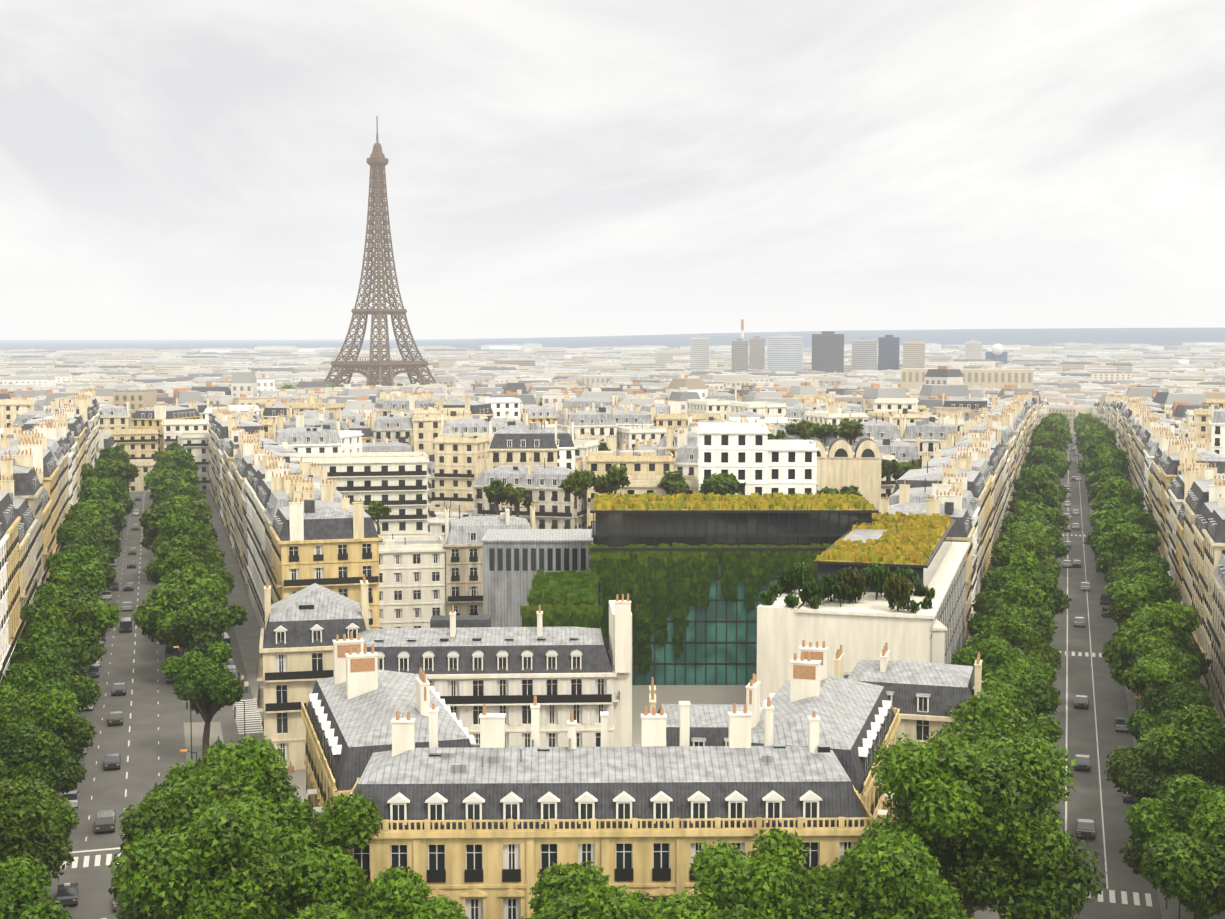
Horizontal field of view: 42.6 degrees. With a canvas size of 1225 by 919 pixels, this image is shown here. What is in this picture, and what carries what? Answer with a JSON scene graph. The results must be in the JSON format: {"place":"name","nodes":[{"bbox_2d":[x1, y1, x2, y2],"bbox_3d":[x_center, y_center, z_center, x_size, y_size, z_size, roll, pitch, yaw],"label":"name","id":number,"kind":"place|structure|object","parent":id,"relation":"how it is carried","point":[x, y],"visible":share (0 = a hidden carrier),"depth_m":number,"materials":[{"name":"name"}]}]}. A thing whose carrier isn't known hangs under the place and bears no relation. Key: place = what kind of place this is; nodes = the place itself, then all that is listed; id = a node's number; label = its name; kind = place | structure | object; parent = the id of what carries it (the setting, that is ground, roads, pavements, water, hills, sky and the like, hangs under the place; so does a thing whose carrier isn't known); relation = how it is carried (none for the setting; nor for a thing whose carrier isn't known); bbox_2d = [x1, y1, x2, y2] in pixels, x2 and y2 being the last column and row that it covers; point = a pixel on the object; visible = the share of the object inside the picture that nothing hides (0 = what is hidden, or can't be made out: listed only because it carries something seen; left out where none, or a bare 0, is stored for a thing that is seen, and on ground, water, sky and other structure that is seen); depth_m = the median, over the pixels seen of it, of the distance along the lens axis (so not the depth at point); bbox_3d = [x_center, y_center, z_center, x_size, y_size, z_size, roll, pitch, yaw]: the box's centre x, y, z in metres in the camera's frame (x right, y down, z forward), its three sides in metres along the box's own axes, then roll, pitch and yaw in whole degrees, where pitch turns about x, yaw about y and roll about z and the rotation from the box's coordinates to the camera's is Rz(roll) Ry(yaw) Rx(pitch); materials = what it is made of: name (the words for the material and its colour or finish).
{"place":"outdoors","nodes":[
{"label":"outdoors","id":0,"kind":"place"},
{"bbox_2d":[0,327,1224,801],"bbox_3d":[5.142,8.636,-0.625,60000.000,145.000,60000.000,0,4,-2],"label":"ground","id":1,"kind":"structure","parent":0,"point":[664,693],"depth_m":7621.06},
{"bbox_2d":[0,388,381,681],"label":"apartment buildings","id":2,"kind":"structure","parent":1,"relation":"on","point":[291,527],"depth_m":252.01,"materials":[{"name":"stone"}]},
{"bbox_2d":[324,116,436,386],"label":"eiffel tower","id":3,"kind":"structure","parent":1,"relation":"on","point":[377,160],"depth_m":1705.04,"materials":[{"name":"metal"}]},
{"bbox_2d":[257,574,631,771],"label":"apartment building","id":4,"kind":"structure","parent":1,"relation":"on","point":[470,665],"depth_m":178.77,"materials":[{"name":"stone"}]},
{"bbox_2d":[301,631,900,918],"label":"apartment building","id":5,"kind":"structure","parent":1,"relation":"on","point":[490,825],"depth_m":112.92,"materials":[{"name":"stone"}]},
{"bbox_2d":[0,387,1224,628],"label":"city","id":6,"kind":"object","parent":1,"relation":"on","point":[426,467],"visible":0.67,"depth_m":406.84,"materials":[{"name":"stone"}]},
{"bbox_2d":[83,432,889,534],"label":"roof garden stems","id":7,"kind":"object","parent":6,"relation":"on","point":[496,507],"visible":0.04,"depth_m":326.20,"materials":[{"name":"brown plant"}]},
{"bbox_2d":[81,418,921,520],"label":"roof gardens","id":8,"kind":"object","parent":7,"relation":"on","point":[578,483],"visible":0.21,"depth_m":324.89,"materials":[{"name":"green plant"}]},
{"bbox_2d":[0,342,1224,432],"bbox_3d":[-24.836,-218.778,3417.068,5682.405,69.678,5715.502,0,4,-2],"label":"city","id":9,"kind":"object","parent":1,"relation":"on","point":[1071,380],"visible":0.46,"depth_m":1987.49},
{"bbox_2d":[481,492,969,704],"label":"green building","id":10,"kind":"structure","parent":1,"relation":"on","point":[731,589],"depth_m":228.89,"materials":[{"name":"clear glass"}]},
{"bbox_2d":[649,619,982,818],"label":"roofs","id":11,"kind":"structure","parent":1,"relation":"on","point":[922,696],"depth_m":157.90,"materials":[{"name":"metal"}]},
{"bbox_2d":[656,319,1007,372],"bbox_3d":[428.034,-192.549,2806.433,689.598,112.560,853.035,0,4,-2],"label":"high-rise buildings","id":12,"kind":"structure","parent":1,"relation":"on","point":[784,352],"depth_m":2459.03,"materials":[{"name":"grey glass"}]},
{"bbox_2d":[783,437,880,514],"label":"building","id":13,"kind":"structure","parent":1,"relation":"on","point":[840,463],"depth_m":348.47,"materials":[{"name":"stone"}]},
{"bbox_2d":[879,390,1224,723],"bbox_3d":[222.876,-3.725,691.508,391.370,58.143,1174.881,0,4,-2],"label":"apartment buildings","id":14,"kind":"structure","parent":1,"relation":"on","point":[971,474],"depth_m":294.54,"materials":[{"name":"stone"}]},
{"bbox_2d":[0,0,1224,339],"label":"sky","id":15,"kind":"structure","parent":0,"point":[170,169],"materials":[{"name":"white"}]},
{"bbox_2d":[23,434,1224,918],"bbox_3d":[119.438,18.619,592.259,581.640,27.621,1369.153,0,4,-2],"label":"roads","id":16,"kind":"structure","parent":0,"point":[145,740],"depth_m":208.41,"materials":[{"name":"grey asphalt"}]},
{"bbox_2d":[56,440,1138,910],"bbox_3d":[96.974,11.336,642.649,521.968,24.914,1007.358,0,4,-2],"label":"cars","id":17,"kind":"object","parent":16,"relation":"on","point":[106,822],"visible":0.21,"depth_m":215.93,"materials":[{"name":"paint"}]},
{"bbox_2d":[76,646,1180,918],"bbox_3d":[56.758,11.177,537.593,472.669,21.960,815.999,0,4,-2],"label":"trunks","id":18,"kind":"object","parent":16,"relation":"on","point":[246,684],"depth_m":188.06,"materials":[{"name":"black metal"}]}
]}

